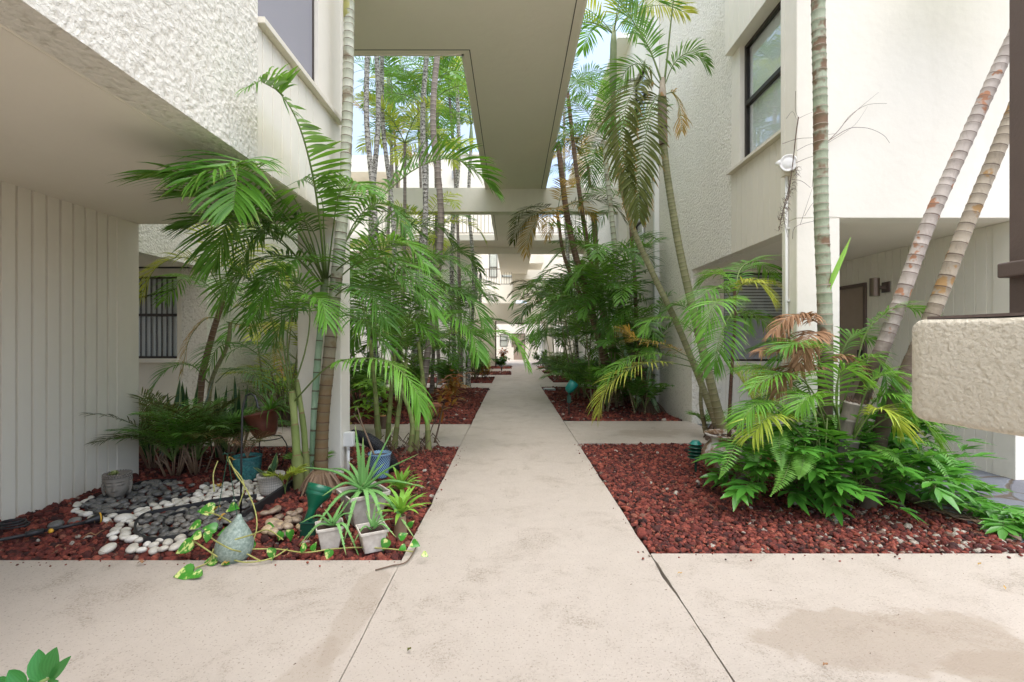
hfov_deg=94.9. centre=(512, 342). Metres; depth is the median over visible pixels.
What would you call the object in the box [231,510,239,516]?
grey pebble
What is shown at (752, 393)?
palm seedling
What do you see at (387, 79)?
palm tree
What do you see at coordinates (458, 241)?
palm tree
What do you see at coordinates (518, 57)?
walkway bridge
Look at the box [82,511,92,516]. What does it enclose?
white pebble
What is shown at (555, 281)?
areca palm
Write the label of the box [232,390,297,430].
spider plant
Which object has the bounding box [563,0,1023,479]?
apartment building
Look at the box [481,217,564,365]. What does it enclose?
apartment building
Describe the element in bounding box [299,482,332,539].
garden spotlight
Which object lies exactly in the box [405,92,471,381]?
palm tree
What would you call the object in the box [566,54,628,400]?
palm tree
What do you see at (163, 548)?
white pebble
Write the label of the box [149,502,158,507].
white pebble
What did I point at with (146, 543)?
white pebble
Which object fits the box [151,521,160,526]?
grey pebble
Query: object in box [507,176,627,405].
palm tree
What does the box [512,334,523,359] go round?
door
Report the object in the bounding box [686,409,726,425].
palm seedling
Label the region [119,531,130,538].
white pebble
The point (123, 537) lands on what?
white pebble
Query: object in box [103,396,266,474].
parlour palm
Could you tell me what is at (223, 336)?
areca palm
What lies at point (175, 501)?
white pebble
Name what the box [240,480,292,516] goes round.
garden edging
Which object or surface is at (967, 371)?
stucco parapet
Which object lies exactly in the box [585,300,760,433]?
palm tree
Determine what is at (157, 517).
grey pebble
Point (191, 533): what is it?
grey pebble
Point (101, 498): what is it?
grey pebble
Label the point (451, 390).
croton
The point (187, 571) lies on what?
pothos
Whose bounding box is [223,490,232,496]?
white pebble
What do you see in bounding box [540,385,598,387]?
pavement
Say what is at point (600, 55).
sky
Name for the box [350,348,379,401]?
shrub
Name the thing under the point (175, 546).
white pebble
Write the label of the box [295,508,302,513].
river stone
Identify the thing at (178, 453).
shrub
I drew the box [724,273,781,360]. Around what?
window
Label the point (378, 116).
palm tree
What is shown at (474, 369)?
shrub
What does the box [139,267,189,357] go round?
window
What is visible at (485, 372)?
shrub
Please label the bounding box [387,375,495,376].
pavement
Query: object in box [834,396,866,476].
tree stump
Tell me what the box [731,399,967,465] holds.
wart fern
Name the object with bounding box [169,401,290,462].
parlour palm
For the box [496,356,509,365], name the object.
shrub
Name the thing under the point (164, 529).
grey pebble
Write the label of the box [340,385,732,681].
path
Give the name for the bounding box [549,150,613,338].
palm tree
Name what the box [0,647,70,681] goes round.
potted plant
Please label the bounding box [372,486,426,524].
bromeliad
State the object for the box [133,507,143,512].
white pebble
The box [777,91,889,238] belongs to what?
dried vine
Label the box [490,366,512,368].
lava rock
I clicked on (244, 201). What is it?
palm tree
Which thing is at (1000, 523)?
wart fern
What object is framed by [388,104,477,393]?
palm tree
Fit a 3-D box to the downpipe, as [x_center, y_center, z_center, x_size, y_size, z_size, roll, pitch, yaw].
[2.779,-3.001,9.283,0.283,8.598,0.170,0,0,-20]
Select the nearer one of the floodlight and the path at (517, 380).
the floodlight
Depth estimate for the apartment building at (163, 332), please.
7.56 m
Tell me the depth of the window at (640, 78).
10.98 m
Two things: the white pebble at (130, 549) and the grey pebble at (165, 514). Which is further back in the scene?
the grey pebble at (165, 514)
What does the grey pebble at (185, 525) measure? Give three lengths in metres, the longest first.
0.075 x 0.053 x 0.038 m
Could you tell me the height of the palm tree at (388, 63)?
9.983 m
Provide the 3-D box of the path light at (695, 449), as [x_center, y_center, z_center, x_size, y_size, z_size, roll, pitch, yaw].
[1.855,1.170,4.759,0.164,0.360,0.164,0,0,0]
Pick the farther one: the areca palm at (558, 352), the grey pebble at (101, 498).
the areca palm at (558, 352)
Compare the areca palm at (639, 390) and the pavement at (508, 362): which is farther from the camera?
the pavement at (508, 362)
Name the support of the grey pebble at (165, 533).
on the lava rock at (44, 546)
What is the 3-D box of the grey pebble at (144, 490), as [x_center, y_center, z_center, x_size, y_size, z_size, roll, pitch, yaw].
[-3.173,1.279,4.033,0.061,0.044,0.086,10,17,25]
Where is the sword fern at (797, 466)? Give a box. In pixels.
[710,399,971,496]
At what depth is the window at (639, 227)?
11.07 m
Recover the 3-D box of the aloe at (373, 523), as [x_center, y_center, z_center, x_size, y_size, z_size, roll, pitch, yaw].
[-0.840,1.120,2.937,0.257,0.199,0.152,0,0,0]
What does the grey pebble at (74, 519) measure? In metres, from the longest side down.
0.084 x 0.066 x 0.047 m
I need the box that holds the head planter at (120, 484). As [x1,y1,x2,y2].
[101,469,132,497]
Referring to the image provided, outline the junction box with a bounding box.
[343,431,354,469]
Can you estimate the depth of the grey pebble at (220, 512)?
3.50 m
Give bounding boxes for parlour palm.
[78,387,236,476]
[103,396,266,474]
[139,398,198,468]
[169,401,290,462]
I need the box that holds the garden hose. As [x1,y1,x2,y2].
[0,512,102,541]
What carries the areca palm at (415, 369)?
on the lava rock at (467, 410)
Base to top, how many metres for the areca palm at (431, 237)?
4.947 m
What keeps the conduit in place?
attached to the apartment building at (921, 68)
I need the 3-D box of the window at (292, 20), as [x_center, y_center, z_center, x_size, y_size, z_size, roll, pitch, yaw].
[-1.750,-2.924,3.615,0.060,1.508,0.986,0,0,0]
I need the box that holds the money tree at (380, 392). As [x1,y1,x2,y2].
[350,377,394,428]
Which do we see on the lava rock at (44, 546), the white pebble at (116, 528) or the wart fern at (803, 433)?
the white pebble at (116, 528)
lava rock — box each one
[0,445,458,560]
[247,387,489,423]
[427,376,494,382]
[434,370,511,374]
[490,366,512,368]
[542,386,681,420]
[547,375,589,381]
[579,442,1023,553]
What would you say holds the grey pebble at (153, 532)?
on the lava rock at (44, 546)
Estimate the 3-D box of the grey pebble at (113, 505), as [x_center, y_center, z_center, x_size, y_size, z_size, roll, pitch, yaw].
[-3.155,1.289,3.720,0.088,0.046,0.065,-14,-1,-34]
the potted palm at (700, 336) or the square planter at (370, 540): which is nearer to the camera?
the square planter at (370, 540)
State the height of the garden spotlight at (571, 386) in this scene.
0.680 m
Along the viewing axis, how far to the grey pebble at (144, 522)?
3.34 m
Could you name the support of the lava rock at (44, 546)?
on the ground
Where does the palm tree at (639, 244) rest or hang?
on the pavement at (638, 432)
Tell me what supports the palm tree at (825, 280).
on the lava rock at (853, 536)
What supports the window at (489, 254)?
in the apartment building at (538, 263)
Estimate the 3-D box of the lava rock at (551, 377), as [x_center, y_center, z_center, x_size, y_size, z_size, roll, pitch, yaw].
[2.137,1.308,16.949,1.633,0.184,3.138,0,0,0]
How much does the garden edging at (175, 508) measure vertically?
0.085 m
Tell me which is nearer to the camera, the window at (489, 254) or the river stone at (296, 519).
the river stone at (296, 519)
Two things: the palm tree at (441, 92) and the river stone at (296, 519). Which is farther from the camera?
the palm tree at (441, 92)
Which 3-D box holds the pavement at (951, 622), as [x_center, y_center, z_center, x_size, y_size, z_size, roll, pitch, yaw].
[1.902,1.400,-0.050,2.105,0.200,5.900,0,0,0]
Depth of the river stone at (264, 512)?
3.49 m
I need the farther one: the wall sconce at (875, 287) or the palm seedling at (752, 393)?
the wall sconce at (875, 287)
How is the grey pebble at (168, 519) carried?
on the lava rock at (44, 546)
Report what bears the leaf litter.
on the lava rock at (853, 536)
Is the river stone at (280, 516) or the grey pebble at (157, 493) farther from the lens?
the grey pebble at (157, 493)
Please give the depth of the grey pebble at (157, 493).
3.96 m
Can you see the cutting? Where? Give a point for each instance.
(372, 450)
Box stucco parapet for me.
[912,312,1023,436]
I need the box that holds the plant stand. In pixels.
[250,435,287,465]
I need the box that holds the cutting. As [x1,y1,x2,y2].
[353,407,374,454]
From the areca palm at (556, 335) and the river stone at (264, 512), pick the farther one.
the areca palm at (556, 335)
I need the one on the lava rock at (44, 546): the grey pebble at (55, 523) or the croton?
the grey pebble at (55, 523)
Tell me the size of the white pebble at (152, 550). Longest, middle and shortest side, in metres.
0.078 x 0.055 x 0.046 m
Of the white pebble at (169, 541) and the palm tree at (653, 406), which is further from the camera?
the palm tree at (653, 406)
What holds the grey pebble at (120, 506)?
on the lava rock at (44, 546)
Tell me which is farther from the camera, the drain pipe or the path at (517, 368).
the path at (517, 368)
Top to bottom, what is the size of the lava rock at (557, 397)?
0.158 m
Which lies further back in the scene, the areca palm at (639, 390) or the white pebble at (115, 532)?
the areca palm at (639, 390)
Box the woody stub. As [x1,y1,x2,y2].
[394,514,406,539]
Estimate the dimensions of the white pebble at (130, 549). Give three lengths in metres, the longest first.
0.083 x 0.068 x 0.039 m
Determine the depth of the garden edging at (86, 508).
3.76 m
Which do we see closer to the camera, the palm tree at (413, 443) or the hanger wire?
the hanger wire
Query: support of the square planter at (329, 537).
on the lava rock at (44, 546)
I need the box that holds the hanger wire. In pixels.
[217,452,236,514]
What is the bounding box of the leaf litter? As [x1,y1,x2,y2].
[0,443,1014,555]
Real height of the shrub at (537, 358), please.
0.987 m
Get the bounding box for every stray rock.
[574,444,1022,561]
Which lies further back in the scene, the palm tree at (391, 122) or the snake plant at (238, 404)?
the palm tree at (391, 122)
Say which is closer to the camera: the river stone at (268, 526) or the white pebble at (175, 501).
the river stone at (268, 526)
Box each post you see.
[462,336,465,383]
[997,0,1023,312]
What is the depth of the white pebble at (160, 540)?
3.03 m
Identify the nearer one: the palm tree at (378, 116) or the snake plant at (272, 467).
the snake plant at (272, 467)
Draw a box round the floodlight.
[775,154,796,177]
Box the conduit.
[784,176,789,439]
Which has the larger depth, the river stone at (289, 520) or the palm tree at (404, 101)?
the palm tree at (404, 101)
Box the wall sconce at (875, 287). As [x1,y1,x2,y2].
[869,278,890,296]
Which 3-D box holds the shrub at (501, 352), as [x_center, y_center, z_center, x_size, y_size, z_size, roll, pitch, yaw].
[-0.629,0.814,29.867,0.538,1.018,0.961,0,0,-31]
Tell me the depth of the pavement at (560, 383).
15.00 m
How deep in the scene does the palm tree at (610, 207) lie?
9.15 m
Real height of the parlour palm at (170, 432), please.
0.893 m
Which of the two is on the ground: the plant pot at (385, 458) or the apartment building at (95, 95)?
the apartment building at (95, 95)
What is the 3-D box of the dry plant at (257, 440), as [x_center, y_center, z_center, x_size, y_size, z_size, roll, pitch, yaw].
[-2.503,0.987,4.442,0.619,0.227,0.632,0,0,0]
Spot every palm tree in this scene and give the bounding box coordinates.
[105,63,504,471]
[139,224,289,407]
[186,258,436,489]
[298,0,354,495]
[350,207,531,457]
[353,91,469,395]
[353,93,441,361]
[354,56,430,360]
[354,56,432,351]
[359,65,467,364]
[364,56,377,406]
[368,56,440,404]
[380,56,453,394]
[384,64,462,355]
[385,56,464,384]
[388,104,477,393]
[405,56,463,385]
[405,56,474,386]
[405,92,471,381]
[408,56,465,402]
[422,56,443,402]
[422,56,467,386]
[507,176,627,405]
[524,237,674,414]
[549,79,673,400]
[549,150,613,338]
[553,132,628,358]
[554,98,614,402]
[561,86,602,357]
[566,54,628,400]
[575,0,715,427]
[575,145,653,403]
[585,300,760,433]
[597,0,736,440]
[749,0,878,457]
[834,31,1008,501]
[857,102,1008,508]
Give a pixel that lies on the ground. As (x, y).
(616, 502)
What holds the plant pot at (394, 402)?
on the lava rock at (467, 410)
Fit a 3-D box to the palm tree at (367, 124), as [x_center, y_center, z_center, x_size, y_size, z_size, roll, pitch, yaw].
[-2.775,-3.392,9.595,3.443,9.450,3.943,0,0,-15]
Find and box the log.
[380,415,386,428]
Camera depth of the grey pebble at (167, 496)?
3.90 m
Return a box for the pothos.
[173,457,427,579]
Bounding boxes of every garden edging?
[84,479,194,516]
[134,494,256,543]
[162,502,236,530]
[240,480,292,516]
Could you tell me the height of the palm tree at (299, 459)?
2.016 m
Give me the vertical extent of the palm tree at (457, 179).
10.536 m
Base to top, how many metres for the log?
0.226 m
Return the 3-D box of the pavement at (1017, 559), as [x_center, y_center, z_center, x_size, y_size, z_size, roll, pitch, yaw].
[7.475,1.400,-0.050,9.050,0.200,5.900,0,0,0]
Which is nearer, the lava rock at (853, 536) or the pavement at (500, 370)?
the lava rock at (853, 536)
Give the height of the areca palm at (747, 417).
1.668 m
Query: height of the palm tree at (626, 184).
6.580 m
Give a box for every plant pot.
[231,452,262,480]
[243,408,277,438]
[256,470,284,495]
[368,450,391,478]
[381,395,398,411]
[421,402,442,417]
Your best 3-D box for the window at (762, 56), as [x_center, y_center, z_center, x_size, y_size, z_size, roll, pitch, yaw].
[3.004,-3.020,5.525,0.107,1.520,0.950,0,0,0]
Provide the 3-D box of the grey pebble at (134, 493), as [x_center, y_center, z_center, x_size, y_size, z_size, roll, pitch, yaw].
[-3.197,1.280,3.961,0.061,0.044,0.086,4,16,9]
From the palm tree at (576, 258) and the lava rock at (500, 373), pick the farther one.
the lava rock at (500, 373)
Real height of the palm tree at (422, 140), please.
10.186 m
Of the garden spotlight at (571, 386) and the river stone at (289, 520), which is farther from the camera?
the garden spotlight at (571, 386)
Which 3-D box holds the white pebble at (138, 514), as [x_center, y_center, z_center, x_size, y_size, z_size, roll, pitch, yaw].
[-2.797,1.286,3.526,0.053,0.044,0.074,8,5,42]
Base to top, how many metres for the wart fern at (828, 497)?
0.595 m
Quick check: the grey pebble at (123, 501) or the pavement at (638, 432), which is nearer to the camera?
the grey pebble at (123, 501)
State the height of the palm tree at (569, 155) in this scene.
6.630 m
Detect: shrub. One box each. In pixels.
[152,426,228,458]
[243,361,297,426]
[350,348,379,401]
[467,353,489,376]
[479,366,491,376]
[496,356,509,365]
[498,348,507,358]
[532,349,546,365]
[621,359,644,402]
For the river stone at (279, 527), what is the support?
on the lava rock at (44, 546)
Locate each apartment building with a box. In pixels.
[0,0,349,520]
[139,224,297,422]
[350,153,491,374]
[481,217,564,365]
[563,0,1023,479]
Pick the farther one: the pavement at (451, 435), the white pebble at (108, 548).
the pavement at (451, 435)
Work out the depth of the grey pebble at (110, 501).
3.76 m
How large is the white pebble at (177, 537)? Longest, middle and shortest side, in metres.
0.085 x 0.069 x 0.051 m
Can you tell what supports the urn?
on the lava rock at (853, 536)
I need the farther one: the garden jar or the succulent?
the succulent
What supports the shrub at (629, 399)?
on the lava rock at (557, 397)
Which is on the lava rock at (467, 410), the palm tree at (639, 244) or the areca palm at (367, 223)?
the areca palm at (367, 223)
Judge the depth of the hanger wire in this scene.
3.14 m
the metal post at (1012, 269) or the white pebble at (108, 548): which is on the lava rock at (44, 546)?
the white pebble at (108, 548)
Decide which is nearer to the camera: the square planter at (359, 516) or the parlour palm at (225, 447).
the square planter at (359, 516)
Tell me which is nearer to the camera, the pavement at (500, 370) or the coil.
the coil
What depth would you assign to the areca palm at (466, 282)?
16.29 m
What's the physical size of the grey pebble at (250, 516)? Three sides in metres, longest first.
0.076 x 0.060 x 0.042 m
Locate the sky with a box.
[352,0,641,302]
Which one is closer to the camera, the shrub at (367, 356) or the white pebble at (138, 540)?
the white pebble at (138, 540)
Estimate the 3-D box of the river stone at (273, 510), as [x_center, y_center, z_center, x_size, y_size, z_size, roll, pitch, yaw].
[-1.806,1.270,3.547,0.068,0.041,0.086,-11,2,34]
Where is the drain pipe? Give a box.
[351,429,399,472]
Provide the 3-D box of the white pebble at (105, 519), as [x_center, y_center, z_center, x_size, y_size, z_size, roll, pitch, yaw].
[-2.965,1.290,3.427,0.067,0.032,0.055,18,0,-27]
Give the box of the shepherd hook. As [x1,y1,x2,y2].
[240,393,260,512]
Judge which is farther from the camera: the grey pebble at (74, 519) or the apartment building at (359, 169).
the apartment building at (359, 169)
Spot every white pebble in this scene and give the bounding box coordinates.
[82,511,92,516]
[98,542,116,554]
[102,517,110,522]
[106,530,119,537]
[107,513,117,517]
[109,526,121,531]
[109,535,117,540]
[114,513,134,522]
[115,522,124,526]
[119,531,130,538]
[120,535,129,540]
[124,535,138,542]
[125,544,138,553]
[128,521,138,527]
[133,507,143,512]
[133,511,144,516]
[134,537,142,542]
[135,547,146,552]
[143,541,150,546]
[148,541,158,548]
[148,546,158,554]
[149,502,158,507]
[155,538,163,543]
[157,545,168,551]
[162,538,173,545]
[168,542,181,550]
[171,498,181,505]
[174,534,185,541]
[175,501,184,505]
[176,537,186,542]
[191,497,201,501]
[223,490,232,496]
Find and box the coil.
[0,518,29,529]
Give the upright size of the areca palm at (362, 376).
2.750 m
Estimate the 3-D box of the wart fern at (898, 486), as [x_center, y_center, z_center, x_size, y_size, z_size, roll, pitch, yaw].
[2.572,0.894,3.774,2.224,0.862,1.187,0,0,0]
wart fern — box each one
[692,431,1003,525]
[700,401,950,517]
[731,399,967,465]
[888,463,1023,541]
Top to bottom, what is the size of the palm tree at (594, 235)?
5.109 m
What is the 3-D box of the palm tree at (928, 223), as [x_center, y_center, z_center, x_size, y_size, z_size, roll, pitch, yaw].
[3.942,-1.487,3.713,2.237,5.658,1.500,0,0,42]
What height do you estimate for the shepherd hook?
0.964 m
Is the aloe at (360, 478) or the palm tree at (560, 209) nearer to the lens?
the aloe at (360, 478)
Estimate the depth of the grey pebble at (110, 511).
3.52 m
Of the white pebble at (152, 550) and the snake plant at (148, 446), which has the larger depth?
the snake plant at (148, 446)
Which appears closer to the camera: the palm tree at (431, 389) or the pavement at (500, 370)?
the palm tree at (431, 389)
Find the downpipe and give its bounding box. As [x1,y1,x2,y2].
[652,0,659,401]
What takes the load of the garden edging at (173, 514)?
on the lava rock at (44, 546)
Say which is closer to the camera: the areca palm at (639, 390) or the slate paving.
the slate paving
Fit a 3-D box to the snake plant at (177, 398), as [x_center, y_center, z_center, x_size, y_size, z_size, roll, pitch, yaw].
[-4.282,0.884,5.747,0.460,0.892,0.540,0,0,0]
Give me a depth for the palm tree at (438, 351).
14.44 m
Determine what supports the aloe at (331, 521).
in the square planter at (329, 537)
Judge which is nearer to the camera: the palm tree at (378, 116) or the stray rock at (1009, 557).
the stray rock at (1009, 557)
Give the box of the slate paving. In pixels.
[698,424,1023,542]
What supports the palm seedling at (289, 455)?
on the ground
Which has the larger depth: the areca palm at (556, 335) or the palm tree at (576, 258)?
the areca palm at (556, 335)
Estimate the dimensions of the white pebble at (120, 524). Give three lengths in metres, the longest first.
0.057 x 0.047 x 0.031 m
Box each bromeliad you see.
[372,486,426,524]
[376,466,424,493]
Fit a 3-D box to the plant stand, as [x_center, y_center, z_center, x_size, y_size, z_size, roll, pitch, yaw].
[-2.570,1.159,4.931,0.352,0.326,0.351,0,0,0]
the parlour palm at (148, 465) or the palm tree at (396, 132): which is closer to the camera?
the parlour palm at (148, 465)
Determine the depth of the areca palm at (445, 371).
11.98 m
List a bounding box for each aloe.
[299,482,364,554]
[304,425,421,540]
[354,507,395,541]
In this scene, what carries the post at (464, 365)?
on the pavement at (483, 385)
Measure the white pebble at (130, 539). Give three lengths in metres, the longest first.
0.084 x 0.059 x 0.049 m
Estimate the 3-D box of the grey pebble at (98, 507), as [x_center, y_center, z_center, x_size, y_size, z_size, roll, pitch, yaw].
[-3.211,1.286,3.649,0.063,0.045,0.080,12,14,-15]
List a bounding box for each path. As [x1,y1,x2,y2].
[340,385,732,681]
[491,375,555,384]
[511,360,543,374]
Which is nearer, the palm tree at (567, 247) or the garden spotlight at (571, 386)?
the garden spotlight at (571, 386)
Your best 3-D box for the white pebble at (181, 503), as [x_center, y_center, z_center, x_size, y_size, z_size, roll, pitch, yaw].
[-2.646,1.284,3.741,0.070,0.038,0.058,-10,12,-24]
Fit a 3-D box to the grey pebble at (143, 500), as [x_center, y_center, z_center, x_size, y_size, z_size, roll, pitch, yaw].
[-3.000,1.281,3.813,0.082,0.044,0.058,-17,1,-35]
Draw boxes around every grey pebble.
[47,520,64,527]
[67,517,81,523]
[80,502,94,507]
[94,504,103,509]
[96,497,106,502]
[100,508,112,512]
[105,509,116,516]
[106,499,116,503]
[108,502,120,508]
[115,504,123,508]
[117,499,128,503]
[128,491,138,495]
[137,497,148,502]
[138,488,147,492]
[140,520,149,524]
[140,528,150,533]
[143,516,153,521]
[148,529,157,535]
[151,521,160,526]
[152,491,163,496]
[153,516,164,520]
[158,531,170,535]
[159,526,168,533]
[160,512,170,516]
[162,494,171,498]
[165,518,173,524]
[177,518,185,522]
[180,522,189,528]
[188,530,195,536]
[202,518,211,523]
[214,511,223,517]
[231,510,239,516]
[246,514,254,520]
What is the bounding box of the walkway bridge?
[350,0,626,393]
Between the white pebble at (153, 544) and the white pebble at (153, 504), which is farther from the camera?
the white pebble at (153, 504)
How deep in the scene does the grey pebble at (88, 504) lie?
3.69 m
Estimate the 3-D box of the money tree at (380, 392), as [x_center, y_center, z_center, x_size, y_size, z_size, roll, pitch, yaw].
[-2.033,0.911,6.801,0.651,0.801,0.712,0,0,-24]
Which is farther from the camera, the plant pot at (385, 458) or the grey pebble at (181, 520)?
the plant pot at (385, 458)
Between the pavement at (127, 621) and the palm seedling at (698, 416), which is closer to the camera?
the pavement at (127, 621)
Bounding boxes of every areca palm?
[211,259,377,405]
[231,192,430,379]
[259,259,472,416]
[350,191,486,372]
[353,312,482,396]
[378,281,514,391]
[414,264,517,378]
[506,255,589,379]
[508,259,639,397]
[513,291,607,387]
[514,249,668,411]
[522,280,573,366]
[533,221,669,407]
[582,320,674,413]
[719,301,956,506]
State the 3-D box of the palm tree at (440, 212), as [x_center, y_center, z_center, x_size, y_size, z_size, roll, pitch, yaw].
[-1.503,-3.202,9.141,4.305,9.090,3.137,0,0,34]
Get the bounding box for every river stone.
[259,510,269,515]
[261,524,273,534]
[268,507,278,514]
[268,528,278,535]
[273,514,283,519]
[274,525,282,530]
[283,518,292,522]
[283,523,293,529]
[290,511,298,516]
[290,516,300,522]
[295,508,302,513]
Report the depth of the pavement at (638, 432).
6.81 m
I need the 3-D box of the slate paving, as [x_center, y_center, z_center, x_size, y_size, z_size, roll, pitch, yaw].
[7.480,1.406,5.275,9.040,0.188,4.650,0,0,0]
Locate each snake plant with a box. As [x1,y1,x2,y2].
[139,395,189,459]
[140,379,188,451]
[167,381,212,450]
[202,386,236,457]
[231,376,263,452]
[254,453,278,476]
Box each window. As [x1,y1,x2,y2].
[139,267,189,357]
[258,0,313,80]
[489,254,496,276]
[635,66,644,127]
[636,196,644,241]
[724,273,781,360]
[745,1,780,156]
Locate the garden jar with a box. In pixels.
[214,514,253,563]
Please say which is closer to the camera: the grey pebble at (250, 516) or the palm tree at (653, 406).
the grey pebble at (250, 516)
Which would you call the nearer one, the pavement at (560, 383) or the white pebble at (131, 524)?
the white pebble at (131, 524)
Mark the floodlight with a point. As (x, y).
(784, 163)
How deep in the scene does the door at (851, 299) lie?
6.73 m
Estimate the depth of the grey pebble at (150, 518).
3.42 m
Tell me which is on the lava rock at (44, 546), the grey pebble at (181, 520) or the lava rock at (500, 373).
the grey pebble at (181, 520)
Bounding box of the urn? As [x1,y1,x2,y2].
[701,429,759,480]
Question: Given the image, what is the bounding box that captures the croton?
[424,369,470,442]
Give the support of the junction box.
attached to the apartment building at (95, 95)
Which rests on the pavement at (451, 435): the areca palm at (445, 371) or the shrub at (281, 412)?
the shrub at (281, 412)
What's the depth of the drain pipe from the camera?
4.88 m
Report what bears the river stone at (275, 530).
on the lava rock at (44, 546)
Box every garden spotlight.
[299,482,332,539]
[565,379,577,413]
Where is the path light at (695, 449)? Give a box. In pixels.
[687,440,701,471]
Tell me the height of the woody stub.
0.151 m
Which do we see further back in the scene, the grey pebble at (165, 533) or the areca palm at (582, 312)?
the areca palm at (582, 312)
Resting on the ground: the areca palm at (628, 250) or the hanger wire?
the areca palm at (628, 250)
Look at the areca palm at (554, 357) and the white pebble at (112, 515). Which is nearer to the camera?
the white pebble at (112, 515)
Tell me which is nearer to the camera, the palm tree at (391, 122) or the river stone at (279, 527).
the river stone at (279, 527)
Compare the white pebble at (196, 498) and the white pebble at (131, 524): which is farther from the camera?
the white pebble at (196, 498)
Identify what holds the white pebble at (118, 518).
on the lava rock at (44, 546)
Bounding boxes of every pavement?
[0,560,400,681]
[139,424,470,449]
[386,383,491,387]
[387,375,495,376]
[490,369,510,370]
[497,360,511,365]
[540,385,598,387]
[554,382,583,384]
[564,421,708,444]
[651,554,1023,681]
[993,554,1023,567]
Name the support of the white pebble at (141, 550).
on the lava rock at (44, 546)
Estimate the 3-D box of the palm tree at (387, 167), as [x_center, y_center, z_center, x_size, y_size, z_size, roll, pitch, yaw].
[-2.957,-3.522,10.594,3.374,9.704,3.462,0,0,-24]
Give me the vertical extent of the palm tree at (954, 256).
5.301 m
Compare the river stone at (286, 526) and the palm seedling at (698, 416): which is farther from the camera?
the palm seedling at (698, 416)
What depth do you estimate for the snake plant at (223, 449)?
5.35 m
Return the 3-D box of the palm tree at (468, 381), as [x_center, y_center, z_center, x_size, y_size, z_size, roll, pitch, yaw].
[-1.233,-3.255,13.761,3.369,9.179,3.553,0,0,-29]
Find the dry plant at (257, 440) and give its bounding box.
[212,431,281,457]
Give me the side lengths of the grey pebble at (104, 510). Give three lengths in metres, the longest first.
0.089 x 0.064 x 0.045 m
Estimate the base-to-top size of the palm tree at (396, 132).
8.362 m
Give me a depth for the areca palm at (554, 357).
16.56 m
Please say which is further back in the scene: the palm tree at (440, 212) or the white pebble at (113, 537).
the palm tree at (440, 212)
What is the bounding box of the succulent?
[109,470,119,474]
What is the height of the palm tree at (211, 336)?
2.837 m
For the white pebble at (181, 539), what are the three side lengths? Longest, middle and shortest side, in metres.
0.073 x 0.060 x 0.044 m
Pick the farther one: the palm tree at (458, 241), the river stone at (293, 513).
the palm tree at (458, 241)
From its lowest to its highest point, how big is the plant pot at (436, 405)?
0.235 m
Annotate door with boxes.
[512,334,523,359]
[839,286,862,414]
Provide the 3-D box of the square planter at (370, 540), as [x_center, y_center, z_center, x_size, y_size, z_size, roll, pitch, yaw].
[-0.883,1.230,2.962,0.178,0.140,0.178,0,0,-28]
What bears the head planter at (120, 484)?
on the lava rock at (44, 546)
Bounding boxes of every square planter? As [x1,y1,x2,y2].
[315,518,344,549]
[336,481,390,526]
[355,520,388,553]
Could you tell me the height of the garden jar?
0.285 m
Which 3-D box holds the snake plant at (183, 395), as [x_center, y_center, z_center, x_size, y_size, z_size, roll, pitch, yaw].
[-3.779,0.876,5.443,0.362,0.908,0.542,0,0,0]
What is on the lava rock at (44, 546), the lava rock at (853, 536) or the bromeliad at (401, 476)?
the bromeliad at (401, 476)
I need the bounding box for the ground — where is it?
[56,366,939,559]
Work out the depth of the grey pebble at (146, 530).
3.19 m
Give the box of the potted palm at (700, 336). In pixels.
[676,255,797,436]
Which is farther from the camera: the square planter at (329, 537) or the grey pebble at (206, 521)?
the grey pebble at (206, 521)
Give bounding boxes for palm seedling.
[262,464,308,493]
[283,449,334,465]
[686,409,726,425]
[729,362,780,450]
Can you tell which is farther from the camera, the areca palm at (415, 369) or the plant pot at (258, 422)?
the areca palm at (415, 369)
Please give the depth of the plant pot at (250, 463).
4.36 m
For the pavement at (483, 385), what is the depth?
14.30 m
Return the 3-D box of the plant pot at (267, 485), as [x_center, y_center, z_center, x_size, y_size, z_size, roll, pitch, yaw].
[-2.085,1.214,4.058,0.224,0.172,0.224,0,0,0]
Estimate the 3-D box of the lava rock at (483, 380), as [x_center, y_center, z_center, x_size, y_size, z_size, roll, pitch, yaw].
[-2.348,1.317,16.461,3.438,0.157,2.762,0,0,0]
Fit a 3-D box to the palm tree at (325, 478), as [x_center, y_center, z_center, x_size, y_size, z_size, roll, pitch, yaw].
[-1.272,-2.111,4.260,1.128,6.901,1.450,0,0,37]
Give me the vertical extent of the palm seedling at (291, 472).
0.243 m

